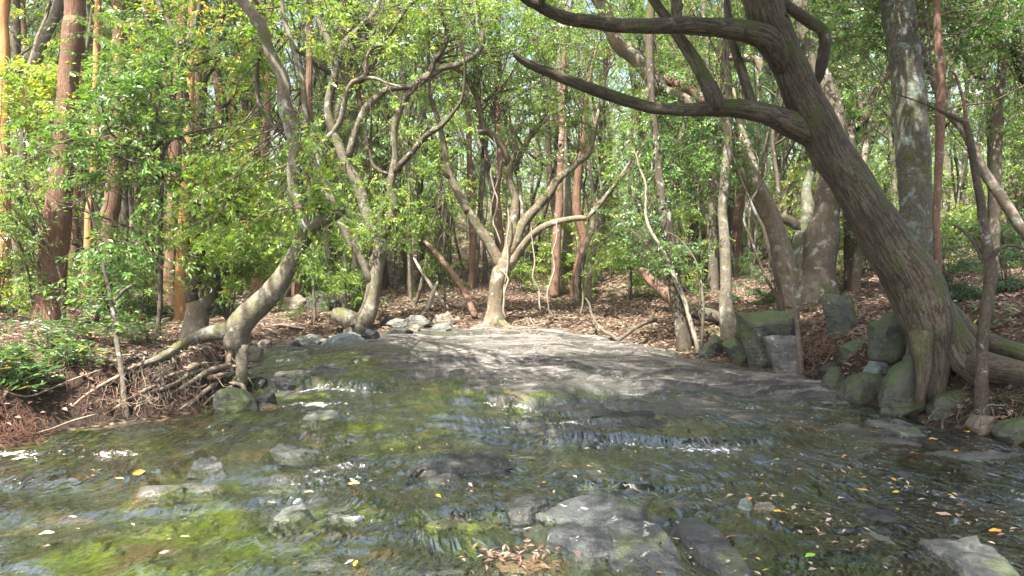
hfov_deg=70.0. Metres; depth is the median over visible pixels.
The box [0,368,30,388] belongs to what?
bamboo grass
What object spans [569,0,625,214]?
forest tree
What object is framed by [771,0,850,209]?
forest tree
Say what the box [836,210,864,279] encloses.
shrub
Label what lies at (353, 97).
forest tree
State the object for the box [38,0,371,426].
creek tree
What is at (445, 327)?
boulder
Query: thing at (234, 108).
forest tree
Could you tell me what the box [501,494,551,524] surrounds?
stream rock
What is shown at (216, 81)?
forest tree
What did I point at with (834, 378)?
boulder
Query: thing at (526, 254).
forest tree
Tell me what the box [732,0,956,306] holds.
forest tree
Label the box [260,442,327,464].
stream rock
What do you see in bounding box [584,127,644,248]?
sapling
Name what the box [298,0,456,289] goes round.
forest tree
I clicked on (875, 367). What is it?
boulder
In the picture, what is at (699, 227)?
sapling
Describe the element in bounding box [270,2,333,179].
forest tree
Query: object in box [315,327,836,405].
slab leaves
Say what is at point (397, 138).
forest tree
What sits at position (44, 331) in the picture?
bamboo grass
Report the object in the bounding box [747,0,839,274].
forest tree
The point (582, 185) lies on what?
forest tree
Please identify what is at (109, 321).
bamboo grass
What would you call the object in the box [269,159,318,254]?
sapling
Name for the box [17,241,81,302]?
shrub
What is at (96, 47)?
cedar tree
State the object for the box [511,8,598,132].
forest tree
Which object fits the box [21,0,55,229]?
forest tree
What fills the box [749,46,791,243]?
forest tree
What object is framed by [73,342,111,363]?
bamboo grass
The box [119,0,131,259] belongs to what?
cedar tree
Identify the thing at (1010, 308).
bamboo grass
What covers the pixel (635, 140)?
forest tree
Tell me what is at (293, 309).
bamboo grass
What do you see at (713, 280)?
forest tree
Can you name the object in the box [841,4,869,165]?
forest tree
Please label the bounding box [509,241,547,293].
shrub
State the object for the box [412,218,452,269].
shrub
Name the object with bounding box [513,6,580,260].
forest tree
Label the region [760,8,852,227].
forest tree
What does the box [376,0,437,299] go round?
forest tree
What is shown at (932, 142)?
sapling
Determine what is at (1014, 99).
forest tree
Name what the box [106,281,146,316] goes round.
shrub
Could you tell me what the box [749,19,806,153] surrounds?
forest tree
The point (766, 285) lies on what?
shrub
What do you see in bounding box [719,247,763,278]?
shrub
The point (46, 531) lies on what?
fallen leaf
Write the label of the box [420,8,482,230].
forest tree
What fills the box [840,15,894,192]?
forest tree
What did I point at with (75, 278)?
shrub
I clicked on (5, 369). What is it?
bamboo grass
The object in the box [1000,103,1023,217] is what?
sapling
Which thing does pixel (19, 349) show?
bamboo grass
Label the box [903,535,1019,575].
stream rock
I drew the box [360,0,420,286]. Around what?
forest tree
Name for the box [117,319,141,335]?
bamboo grass
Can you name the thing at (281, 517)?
stream rock
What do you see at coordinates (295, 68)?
forest tree
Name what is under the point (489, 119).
forest tree
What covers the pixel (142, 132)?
forest tree
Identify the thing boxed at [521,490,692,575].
stream rock
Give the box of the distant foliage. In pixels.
[10,0,1022,240]
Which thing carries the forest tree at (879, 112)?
on the ground at (320, 327)
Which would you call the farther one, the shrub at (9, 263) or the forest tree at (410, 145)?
the forest tree at (410, 145)
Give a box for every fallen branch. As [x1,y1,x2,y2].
[1,369,101,397]
[34,414,94,433]
[271,324,304,328]
[585,298,617,340]
[617,317,657,341]
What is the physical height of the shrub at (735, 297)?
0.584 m
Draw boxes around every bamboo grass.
[0,317,20,333]
[0,320,17,328]
[0,330,14,348]
[0,341,33,362]
[0,345,30,366]
[0,348,17,376]
[0,351,34,381]
[0,354,35,383]
[0,357,29,372]
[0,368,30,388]
[1,361,48,390]
[1,373,51,401]
[2,344,37,368]
[4,341,32,365]
[4,349,37,371]
[6,369,53,393]
[20,318,40,332]
[20,319,67,339]
[20,343,43,354]
[21,328,60,349]
[24,311,45,326]
[26,322,70,346]
[26,359,63,384]
[26,364,64,387]
[32,344,66,363]
[33,341,65,357]
[34,353,63,370]
[35,338,64,357]
[37,328,71,348]
[39,321,66,334]
[42,316,72,333]
[42,332,93,362]
[44,339,81,365]
[45,327,68,344]
[46,338,80,364]
[46,349,79,366]
[48,334,67,352]
[56,342,90,362]
[59,324,87,342]
[62,324,83,338]
[62,349,81,364]
[63,324,97,343]
[63,346,86,363]
[66,317,89,331]
[71,322,97,339]
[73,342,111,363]
[79,350,102,366]
[83,321,121,344]
[92,313,125,334]
[92,323,112,335]
[95,313,134,337]
[96,328,127,345]
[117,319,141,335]
[119,326,146,344]
[120,323,150,343]
[121,328,151,344]
[134,319,168,339]
[142,327,167,343]
[149,317,169,330]
[161,323,175,333]
[285,308,304,318]
[289,310,302,320]
[555,296,567,306]
[962,299,997,319]
[991,303,1020,323]
[991,312,1003,324]
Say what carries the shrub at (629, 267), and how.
on the ground at (320, 327)
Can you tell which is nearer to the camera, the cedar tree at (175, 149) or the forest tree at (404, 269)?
the cedar tree at (175, 149)
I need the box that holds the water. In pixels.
[0,326,1023,575]
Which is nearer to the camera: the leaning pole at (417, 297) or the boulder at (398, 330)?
the boulder at (398, 330)
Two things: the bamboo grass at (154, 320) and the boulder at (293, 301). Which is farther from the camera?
the boulder at (293, 301)
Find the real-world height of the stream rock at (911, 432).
0.084 m
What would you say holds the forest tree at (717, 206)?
on the ground at (320, 327)
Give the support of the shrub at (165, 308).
on the ground at (320, 327)
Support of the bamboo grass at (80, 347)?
on the ground at (320, 327)
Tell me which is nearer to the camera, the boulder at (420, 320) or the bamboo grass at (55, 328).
the bamboo grass at (55, 328)
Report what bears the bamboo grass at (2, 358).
on the ground at (320, 327)
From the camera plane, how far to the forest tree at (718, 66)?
19.68 m
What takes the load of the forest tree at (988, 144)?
on the ground at (320, 327)
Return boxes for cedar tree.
[0,0,12,305]
[10,0,34,287]
[12,0,63,301]
[30,0,85,327]
[68,28,84,289]
[79,0,93,248]
[82,0,101,296]
[90,0,126,307]
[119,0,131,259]
[163,0,187,310]
[174,0,195,320]
[192,0,206,299]
[251,0,273,295]
[291,0,313,296]
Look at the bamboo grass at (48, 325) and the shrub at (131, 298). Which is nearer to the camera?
the bamboo grass at (48, 325)
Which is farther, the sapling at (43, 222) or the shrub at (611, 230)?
the shrub at (611, 230)
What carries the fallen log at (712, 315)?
on the ground at (320, 327)
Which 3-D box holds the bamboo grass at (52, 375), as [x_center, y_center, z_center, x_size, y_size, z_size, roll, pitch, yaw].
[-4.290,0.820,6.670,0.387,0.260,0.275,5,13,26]
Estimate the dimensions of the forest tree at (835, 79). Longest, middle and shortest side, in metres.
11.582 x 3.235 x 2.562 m
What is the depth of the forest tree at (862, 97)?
21.48 m
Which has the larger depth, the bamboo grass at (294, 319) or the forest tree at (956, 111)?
the forest tree at (956, 111)
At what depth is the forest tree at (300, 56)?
20.76 m
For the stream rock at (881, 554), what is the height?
0.069 m
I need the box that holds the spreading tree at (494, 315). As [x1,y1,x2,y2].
[401,0,638,333]
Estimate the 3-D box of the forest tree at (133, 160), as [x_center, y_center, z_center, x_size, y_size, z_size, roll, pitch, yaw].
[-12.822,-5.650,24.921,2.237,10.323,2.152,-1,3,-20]
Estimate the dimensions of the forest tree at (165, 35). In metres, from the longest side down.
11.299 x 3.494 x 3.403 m
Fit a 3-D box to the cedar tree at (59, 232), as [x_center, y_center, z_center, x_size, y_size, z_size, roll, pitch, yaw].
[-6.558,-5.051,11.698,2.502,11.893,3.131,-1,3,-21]
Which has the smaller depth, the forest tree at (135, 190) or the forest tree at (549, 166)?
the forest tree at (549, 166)
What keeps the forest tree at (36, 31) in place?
on the ground at (320, 327)
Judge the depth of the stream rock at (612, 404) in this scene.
7.34 m
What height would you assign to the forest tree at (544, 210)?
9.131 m
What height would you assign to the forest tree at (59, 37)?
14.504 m
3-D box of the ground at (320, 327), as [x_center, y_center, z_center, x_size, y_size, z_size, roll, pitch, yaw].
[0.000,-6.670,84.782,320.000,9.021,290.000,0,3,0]
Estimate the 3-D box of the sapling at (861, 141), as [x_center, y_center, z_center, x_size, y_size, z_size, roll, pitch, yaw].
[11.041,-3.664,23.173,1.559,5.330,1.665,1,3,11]
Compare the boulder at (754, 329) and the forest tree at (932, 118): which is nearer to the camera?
the boulder at (754, 329)
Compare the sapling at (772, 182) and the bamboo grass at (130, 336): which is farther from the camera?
the sapling at (772, 182)
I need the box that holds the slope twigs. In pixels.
[827,282,891,340]
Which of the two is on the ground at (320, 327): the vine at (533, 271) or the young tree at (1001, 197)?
the young tree at (1001, 197)
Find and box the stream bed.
[0,326,1023,575]
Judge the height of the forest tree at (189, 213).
11.045 m
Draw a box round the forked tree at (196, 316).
[27,0,270,338]
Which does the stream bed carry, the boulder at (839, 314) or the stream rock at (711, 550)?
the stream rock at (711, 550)
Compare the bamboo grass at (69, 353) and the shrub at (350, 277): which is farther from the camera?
the shrub at (350, 277)
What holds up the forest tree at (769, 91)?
on the ground at (320, 327)
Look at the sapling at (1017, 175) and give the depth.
18.47 m
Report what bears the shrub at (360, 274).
on the ground at (320, 327)
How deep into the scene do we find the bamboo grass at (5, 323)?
9.61 m
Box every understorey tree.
[0,11,258,337]
[0,55,136,322]
[22,185,215,418]
[128,133,317,320]
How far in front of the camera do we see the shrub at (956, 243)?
12.51 m
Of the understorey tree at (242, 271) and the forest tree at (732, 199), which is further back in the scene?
the forest tree at (732, 199)
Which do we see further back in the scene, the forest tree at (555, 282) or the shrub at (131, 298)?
the forest tree at (555, 282)
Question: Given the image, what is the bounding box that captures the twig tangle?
[781,310,866,377]
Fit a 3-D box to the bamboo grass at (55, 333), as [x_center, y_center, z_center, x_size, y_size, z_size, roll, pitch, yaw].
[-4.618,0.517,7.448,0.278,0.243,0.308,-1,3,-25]
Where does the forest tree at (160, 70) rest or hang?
on the ground at (320, 327)
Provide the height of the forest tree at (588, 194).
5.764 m
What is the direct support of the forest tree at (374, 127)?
on the ground at (320, 327)
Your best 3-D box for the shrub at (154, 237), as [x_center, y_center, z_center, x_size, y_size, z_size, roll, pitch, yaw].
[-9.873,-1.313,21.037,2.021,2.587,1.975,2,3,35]
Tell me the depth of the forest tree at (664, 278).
16.34 m
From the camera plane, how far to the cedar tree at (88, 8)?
19.42 m
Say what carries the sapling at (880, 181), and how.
on the ground at (320, 327)
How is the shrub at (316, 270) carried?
on the ground at (320, 327)
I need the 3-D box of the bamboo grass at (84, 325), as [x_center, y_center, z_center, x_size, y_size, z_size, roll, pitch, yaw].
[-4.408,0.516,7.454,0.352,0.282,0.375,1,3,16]
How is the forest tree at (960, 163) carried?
on the ground at (320, 327)
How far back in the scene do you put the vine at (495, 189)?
13.63 m
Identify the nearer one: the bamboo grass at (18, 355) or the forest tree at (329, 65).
the bamboo grass at (18, 355)
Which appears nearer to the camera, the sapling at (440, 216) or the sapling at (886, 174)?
the sapling at (440, 216)
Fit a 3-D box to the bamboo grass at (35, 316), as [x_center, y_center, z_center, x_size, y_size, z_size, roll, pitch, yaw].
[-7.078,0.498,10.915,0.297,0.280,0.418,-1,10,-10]
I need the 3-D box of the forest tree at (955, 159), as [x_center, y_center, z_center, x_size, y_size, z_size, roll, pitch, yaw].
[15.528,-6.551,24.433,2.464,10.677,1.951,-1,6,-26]
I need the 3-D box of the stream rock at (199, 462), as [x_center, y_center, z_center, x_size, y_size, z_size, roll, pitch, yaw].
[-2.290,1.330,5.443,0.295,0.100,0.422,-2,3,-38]
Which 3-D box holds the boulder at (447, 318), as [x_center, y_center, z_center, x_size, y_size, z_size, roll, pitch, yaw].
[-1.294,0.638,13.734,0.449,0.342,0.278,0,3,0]
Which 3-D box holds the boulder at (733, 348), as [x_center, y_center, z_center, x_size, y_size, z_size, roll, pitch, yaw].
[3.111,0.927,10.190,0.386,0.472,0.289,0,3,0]
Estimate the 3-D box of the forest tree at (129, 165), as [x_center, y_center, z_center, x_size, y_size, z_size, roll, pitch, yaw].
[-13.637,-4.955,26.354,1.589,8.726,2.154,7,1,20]
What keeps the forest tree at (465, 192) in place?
on the ground at (320, 327)
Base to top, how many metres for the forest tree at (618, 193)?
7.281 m
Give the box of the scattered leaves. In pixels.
[45,326,1020,575]
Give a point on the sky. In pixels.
(528, 56)
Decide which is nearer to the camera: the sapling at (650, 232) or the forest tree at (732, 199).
the sapling at (650, 232)
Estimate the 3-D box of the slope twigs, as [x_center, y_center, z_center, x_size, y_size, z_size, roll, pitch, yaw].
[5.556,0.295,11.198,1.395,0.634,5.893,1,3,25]
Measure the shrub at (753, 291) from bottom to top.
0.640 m
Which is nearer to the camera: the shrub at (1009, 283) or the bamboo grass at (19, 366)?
the bamboo grass at (19, 366)
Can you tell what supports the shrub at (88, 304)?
on the ground at (320, 327)
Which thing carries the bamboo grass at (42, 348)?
on the ground at (320, 327)
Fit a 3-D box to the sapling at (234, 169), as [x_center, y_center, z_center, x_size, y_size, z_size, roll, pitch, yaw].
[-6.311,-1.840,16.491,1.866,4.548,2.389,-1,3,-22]
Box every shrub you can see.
[0,210,37,313]
[2,265,23,271]
[5,268,78,314]
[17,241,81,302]
[61,236,175,326]
[67,259,90,305]
[75,292,115,308]
[80,292,117,312]
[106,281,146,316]
[110,272,186,318]
[115,278,147,313]
[118,195,157,243]
[129,201,189,273]
[133,289,171,316]
[184,269,242,318]
[250,270,310,305]
[305,263,323,296]
[307,244,331,295]
[309,272,335,294]
[317,231,387,311]
[317,256,362,291]
[317,269,366,300]
[330,229,369,292]
[369,225,392,260]
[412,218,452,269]
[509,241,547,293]
[514,211,577,284]
[536,213,606,296]
[583,254,617,281]
[587,206,662,299]
[599,222,633,275]
[613,230,637,265]
[625,273,644,292]
[632,263,656,284]
[660,199,719,294]
[683,201,719,254]
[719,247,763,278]
[732,282,749,300]
[742,218,764,261]
[744,267,776,305]
[744,275,768,295]
[757,279,776,303]
[759,229,795,244]
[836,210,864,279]
[836,222,871,275]
[932,176,982,272]
[940,175,1005,244]
[940,198,1023,268]
[940,212,967,248]
[942,241,978,273]
[942,243,997,302]
[945,259,1004,302]
[960,192,978,226]
[968,216,1023,269]
[974,240,1023,295]
[1001,226,1023,262]
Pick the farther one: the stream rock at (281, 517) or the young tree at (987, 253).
the young tree at (987, 253)
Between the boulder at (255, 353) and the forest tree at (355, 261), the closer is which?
the boulder at (255, 353)
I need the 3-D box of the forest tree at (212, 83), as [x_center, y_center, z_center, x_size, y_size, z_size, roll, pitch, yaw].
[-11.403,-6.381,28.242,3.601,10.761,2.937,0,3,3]
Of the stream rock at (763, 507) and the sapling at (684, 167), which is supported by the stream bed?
the stream rock at (763, 507)
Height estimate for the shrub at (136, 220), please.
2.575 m
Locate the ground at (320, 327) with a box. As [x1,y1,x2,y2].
[0,175,1023,448]
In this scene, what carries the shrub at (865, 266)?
on the ground at (320, 327)
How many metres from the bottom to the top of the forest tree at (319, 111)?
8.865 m
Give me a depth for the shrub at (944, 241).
17.62 m
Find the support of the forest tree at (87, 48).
on the ground at (320, 327)
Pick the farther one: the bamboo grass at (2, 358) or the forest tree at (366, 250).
the forest tree at (366, 250)
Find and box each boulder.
[213,387,257,412]
[246,377,267,388]
[248,345,263,360]
[256,339,271,348]
[256,390,275,404]
[269,376,298,391]
[281,294,306,311]
[290,334,326,346]
[306,291,337,311]
[326,332,364,344]
[338,291,361,310]
[361,329,379,338]
[380,316,393,324]
[385,318,409,327]
[386,327,413,333]
[406,315,430,326]
[412,324,420,331]
[431,323,451,331]
[432,313,454,325]
[698,334,722,358]
[721,338,746,365]
[736,309,799,368]
[763,335,804,373]
[804,370,818,377]
[817,362,836,378]
[820,366,846,390]
[821,293,856,337]
[836,338,866,364]
[838,372,885,404]
[863,361,888,373]
[867,312,906,364]
[878,355,925,418]
[925,390,967,420]
[965,414,998,433]
[991,416,1023,444]
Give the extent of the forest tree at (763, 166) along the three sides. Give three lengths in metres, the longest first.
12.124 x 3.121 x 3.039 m
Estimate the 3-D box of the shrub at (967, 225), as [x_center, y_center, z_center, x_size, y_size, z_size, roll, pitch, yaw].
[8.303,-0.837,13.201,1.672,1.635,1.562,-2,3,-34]
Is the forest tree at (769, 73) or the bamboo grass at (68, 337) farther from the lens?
the forest tree at (769, 73)
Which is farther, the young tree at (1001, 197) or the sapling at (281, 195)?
the sapling at (281, 195)
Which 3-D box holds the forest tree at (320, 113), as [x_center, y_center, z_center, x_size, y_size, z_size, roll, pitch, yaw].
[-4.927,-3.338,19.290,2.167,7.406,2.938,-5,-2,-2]
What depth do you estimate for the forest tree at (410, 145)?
25.70 m
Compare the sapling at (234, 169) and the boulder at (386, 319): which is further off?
the sapling at (234, 169)
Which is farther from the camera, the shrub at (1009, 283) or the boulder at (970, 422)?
the shrub at (1009, 283)
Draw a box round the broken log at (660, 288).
[638,267,688,306]
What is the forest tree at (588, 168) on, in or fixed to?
on the ground at (320, 327)
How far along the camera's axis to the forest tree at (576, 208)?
16.92 m
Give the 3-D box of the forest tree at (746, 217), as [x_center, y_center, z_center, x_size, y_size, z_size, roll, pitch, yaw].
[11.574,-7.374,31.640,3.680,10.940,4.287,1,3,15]
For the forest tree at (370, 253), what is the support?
on the ground at (320, 327)
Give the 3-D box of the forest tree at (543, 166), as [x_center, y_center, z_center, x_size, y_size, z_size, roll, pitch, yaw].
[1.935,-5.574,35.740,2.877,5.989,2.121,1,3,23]
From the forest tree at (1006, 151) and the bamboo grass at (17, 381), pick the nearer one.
the bamboo grass at (17, 381)
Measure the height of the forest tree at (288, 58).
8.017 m
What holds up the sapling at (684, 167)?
on the ground at (320, 327)
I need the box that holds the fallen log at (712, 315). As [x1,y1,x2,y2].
[685,304,718,323]
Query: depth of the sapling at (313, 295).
13.54 m
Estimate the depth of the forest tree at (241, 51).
19.69 m
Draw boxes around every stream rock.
[183,455,227,479]
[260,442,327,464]
[267,503,314,538]
[298,410,346,428]
[327,508,363,525]
[399,450,514,484]
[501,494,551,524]
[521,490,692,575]
[534,400,600,420]
[584,410,674,429]
[601,395,642,409]
[661,517,751,575]
[736,496,752,518]
[752,502,778,519]
[838,508,908,534]
[851,530,906,571]
[857,417,940,448]
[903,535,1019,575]
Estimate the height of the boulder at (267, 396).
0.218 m
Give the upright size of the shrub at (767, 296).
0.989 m
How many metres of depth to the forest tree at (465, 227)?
31.47 m
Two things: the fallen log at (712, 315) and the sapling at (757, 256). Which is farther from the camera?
the fallen log at (712, 315)
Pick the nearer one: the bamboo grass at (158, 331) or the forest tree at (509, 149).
the bamboo grass at (158, 331)
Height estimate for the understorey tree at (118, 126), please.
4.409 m
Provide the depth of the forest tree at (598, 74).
30.07 m
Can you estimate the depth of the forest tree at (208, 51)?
22.60 m
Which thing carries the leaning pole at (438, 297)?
on the ground at (320, 327)
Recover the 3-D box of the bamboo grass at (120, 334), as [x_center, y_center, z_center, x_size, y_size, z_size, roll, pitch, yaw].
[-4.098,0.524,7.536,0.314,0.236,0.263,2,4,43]
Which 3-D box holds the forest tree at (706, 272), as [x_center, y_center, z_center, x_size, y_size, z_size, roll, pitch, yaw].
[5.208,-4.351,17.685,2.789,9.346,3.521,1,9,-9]
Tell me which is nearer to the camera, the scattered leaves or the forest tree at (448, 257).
the scattered leaves
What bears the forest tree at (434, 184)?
on the ground at (320, 327)
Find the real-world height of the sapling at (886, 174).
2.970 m
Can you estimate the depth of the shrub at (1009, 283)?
9.02 m
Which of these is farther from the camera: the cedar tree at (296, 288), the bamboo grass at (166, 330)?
the cedar tree at (296, 288)
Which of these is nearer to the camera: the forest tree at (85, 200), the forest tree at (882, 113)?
the forest tree at (85, 200)
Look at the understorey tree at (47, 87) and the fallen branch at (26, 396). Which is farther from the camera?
the understorey tree at (47, 87)
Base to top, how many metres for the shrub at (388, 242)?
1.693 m
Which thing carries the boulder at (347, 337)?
on the stream bed
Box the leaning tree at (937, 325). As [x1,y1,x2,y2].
[511,0,1023,440]
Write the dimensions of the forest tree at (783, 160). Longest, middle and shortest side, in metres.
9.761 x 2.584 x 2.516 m
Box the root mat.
[0,388,60,448]
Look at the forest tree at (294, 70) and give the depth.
19.16 m
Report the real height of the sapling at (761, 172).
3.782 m
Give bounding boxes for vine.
[471,97,478,180]
[489,158,501,222]
[490,137,500,243]
[499,269,508,317]
[503,209,509,293]
[525,152,537,199]
[531,228,540,308]
[546,221,556,301]
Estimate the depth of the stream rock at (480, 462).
5.33 m
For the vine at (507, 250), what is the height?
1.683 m
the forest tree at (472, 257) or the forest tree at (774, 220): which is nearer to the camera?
the forest tree at (774, 220)
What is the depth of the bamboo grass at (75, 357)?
6.95 m
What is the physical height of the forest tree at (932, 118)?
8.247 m
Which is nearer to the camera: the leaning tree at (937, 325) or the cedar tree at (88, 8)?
the leaning tree at (937, 325)
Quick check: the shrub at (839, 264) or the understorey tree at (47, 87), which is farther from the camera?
the shrub at (839, 264)
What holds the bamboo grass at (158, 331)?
on the ground at (320, 327)
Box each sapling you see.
[0,145,73,326]
[0,155,61,313]
[36,199,84,263]
[121,149,198,320]
[186,105,285,285]
[189,106,260,293]
[254,147,318,257]
[261,113,368,324]
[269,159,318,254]
[272,161,334,293]
[318,117,380,272]
[387,181,431,261]
[400,145,484,309]
[412,146,459,261]
[412,204,456,282]
[416,151,482,284]
[528,192,555,256]
[541,173,585,255]
[576,136,623,248]
[578,196,642,314]
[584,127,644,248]
[594,145,708,349]
[607,134,651,270]
[616,196,657,274]
[640,232,721,348]
[661,62,697,234]
[662,41,720,284]
[684,131,708,263]
[723,126,784,310]
[735,145,780,248]
[743,47,779,310]
[745,149,766,244]
[751,169,803,262]
[766,152,818,286]
[769,142,802,208]
[786,278,803,373]
[788,164,801,229]
[840,179,892,286]
[852,68,890,153]
[855,90,887,159]
[868,145,897,195]
[869,159,898,204]
[874,151,949,211]
[929,124,965,240]
[961,148,1023,216]
[978,121,1023,230]
[984,91,1023,220]
[984,140,1023,196]
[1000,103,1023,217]
[1002,95,1023,222]
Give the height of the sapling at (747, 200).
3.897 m
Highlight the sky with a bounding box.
[10,0,1022,195]
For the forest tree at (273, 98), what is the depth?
24.27 m
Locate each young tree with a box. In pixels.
[850,5,1023,241]
[893,71,1023,415]
[932,0,945,271]
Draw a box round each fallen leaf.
[39,530,53,534]
[133,469,144,474]
[805,553,814,556]
[935,512,950,514]
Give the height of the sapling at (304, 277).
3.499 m
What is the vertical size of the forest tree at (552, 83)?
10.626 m
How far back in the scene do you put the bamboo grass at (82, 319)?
8.28 m
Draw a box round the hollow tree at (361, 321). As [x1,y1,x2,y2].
[281,0,521,334]
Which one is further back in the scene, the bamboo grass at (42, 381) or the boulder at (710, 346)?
the boulder at (710, 346)
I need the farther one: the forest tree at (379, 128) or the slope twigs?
the forest tree at (379, 128)
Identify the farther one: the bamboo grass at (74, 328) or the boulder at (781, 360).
the boulder at (781, 360)
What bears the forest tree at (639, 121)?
on the ground at (320, 327)
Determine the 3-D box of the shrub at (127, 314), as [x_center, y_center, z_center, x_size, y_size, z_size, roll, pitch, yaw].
[-6.596,0.065,12.347,1.793,1.876,1.919,-2,3,-33]
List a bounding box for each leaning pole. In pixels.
[412,253,427,305]
[413,257,449,308]
[424,240,477,317]
[424,281,437,310]
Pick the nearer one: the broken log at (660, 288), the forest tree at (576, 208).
the broken log at (660, 288)
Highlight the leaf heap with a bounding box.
[457,538,580,575]
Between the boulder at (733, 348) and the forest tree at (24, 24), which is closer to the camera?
the boulder at (733, 348)
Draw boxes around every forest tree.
[9,0,87,278]
[9,0,112,266]
[9,4,60,122]
[10,0,101,191]
[10,0,172,266]
[11,1,41,256]
[11,1,56,248]
[12,0,59,248]
[12,54,80,221]
[20,0,107,259]
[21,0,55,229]
[25,0,112,278]
[26,0,111,252]
[36,2,172,262]
[56,0,134,262]
[79,47,159,225]
[86,0,164,287]
[86,0,172,273]
[99,0,135,208]
[100,61,159,216]
[101,0,188,227]
[102,1,162,205]
[103,0,229,259]
[105,3,136,223]
[108,0,175,277]
[128,0,209,270]
[132,0,239,285]
[135,1,220,171]
[151,2,226,59]
[152,0,239,240]
[152,1,227,199]
[171,4,239,268]
[187,4,280,258]
[196,0,314,272]
[196,3,262,155]
[202,0,258,294]
[202,0,293,154]
[205,0,296,208]
[207,0,292,262]
[207,3,303,192]
[223,0,275,207]
[237,3,302,237]
[241,1,294,217]
[253,0,378,296]
[264,1,304,163]
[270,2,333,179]
[270,32,303,229]
[271,0,425,241]
[273,1,360,255]
[274,24,334,126]
[275,40,322,185]
[277,0,337,160]
[286,0,313,114]
[288,0,390,291]
[293,2,361,132]
[293,28,350,271]
[296,38,350,205]
[298,0,400,289]
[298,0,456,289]
[312,6,365,287]
[313,0,391,191]
[328,32,371,255]
[333,65,411,232]
[335,181,452,289]
[336,3,468,282]
[342,0,415,271]
[353,0,494,293]
[358,0,439,287]
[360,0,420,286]
[360,1,427,279]
[360,12,473,276]
[361,0,451,288]
[364,3,384,259]
[370,4,426,265]
[374,1,431,282]
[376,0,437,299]
[377,92,411,211]
[398,61,441,247]
[401,7,450,277]
[402,0,486,283]
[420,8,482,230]
[421,50,516,258]
[426,11,490,267]
[428,39,483,234]
[438,0,510,232]
[445,1,555,252]
[445,2,518,220]
[456,60,513,218]
[456,86,486,239]
[459,0,528,246]
[460,8,475,288]
[468,0,501,283]
[472,12,546,263]
[472,19,525,235]
[475,69,550,216]
[476,5,507,240]
[495,0,588,218]
[500,26,590,228]
[501,8,598,196]
[502,36,624,206]
[503,0,595,271]
[505,0,610,273]
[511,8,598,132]
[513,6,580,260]
[514,0,603,279]
[516,0,800,309]
[524,133,577,195]
[529,5,606,263]
[549,0,568,297]
[551,0,623,241]
[552,0,632,270]
[556,0,572,294]
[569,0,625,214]
[569,40,598,299]
[572,114,636,228]
[573,54,630,241]
[574,118,661,300]
[575,0,635,270]
[575,0,696,270]
[580,16,636,252]
[581,0,735,233]
[584,58,603,304]
[587,100,635,202]
[590,0,714,350]
[608,1,646,242]
[613,0,646,236]
[614,0,735,297]
[619,0,759,233]
[619,1,684,253]
[620,0,644,271]
[621,0,796,341]
[623,0,693,272]
[625,2,737,262]
[630,0,737,250]
[641,2,708,274]
[643,7,676,191]
[655,0,742,276]
[671,0,761,268]
[682,0,743,285]
[682,0,770,260]
[683,0,763,273]
[699,1,735,269]
[701,0,718,291]
[705,2,790,258]
[713,1,767,235]
[716,71,753,246]
[718,65,773,218]
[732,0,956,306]
[737,57,789,180]
[742,84,777,234]
[744,74,792,215]
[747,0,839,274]
[747,47,788,181]
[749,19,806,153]
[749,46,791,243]
[752,52,759,272]
[754,4,863,196]
[756,26,794,262]
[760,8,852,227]
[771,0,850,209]
[780,3,815,187]
[780,103,795,226]
[788,1,855,214]
[796,48,886,182]
[803,0,1023,257]
[812,13,890,263]
[814,1,882,203]
[830,0,955,209]
[831,12,884,122]
[833,6,888,152]
[833,15,890,250]
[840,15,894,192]
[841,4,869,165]
[843,65,889,291]
[847,85,887,179]
[850,73,889,291]
[853,21,935,192]
[858,68,887,172]
[864,52,957,170]
[871,0,976,199]
[880,35,957,152]
[923,4,1003,246]
[923,43,996,215]
[929,0,1023,272]
[929,45,961,239]
[931,15,1021,236]
[931,40,984,167]
[946,0,1023,205]
[946,15,1014,245]
[946,85,976,203]
[953,8,996,239]
[954,0,993,213]
[961,80,1022,198]
[965,0,1023,115]
[965,1,1023,162]
[966,54,1023,201]
[968,2,1022,231]
[988,12,1023,114]
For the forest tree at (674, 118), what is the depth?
20.67 m
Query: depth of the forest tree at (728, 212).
23.76 m
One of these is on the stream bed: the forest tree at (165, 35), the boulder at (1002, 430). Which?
the boulder at (1002, 430)
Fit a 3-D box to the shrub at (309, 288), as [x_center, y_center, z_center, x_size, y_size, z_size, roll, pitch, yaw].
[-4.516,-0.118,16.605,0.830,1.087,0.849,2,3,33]
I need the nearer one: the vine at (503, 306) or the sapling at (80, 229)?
the vine at (503, 306)
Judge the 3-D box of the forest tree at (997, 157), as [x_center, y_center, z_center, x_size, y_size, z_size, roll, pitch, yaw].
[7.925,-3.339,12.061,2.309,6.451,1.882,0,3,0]
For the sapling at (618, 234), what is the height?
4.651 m
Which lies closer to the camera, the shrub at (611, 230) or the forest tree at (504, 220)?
the shrub at (611, 230)
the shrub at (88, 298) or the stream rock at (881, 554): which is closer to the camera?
the stream rock at (881, 554)
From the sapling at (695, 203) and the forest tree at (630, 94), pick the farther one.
the forest tree at (630, 94)
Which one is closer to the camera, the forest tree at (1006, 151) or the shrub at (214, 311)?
the shrub at (214, 311)
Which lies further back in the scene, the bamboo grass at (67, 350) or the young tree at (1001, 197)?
the young tree at (1001, 197)
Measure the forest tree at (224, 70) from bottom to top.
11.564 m

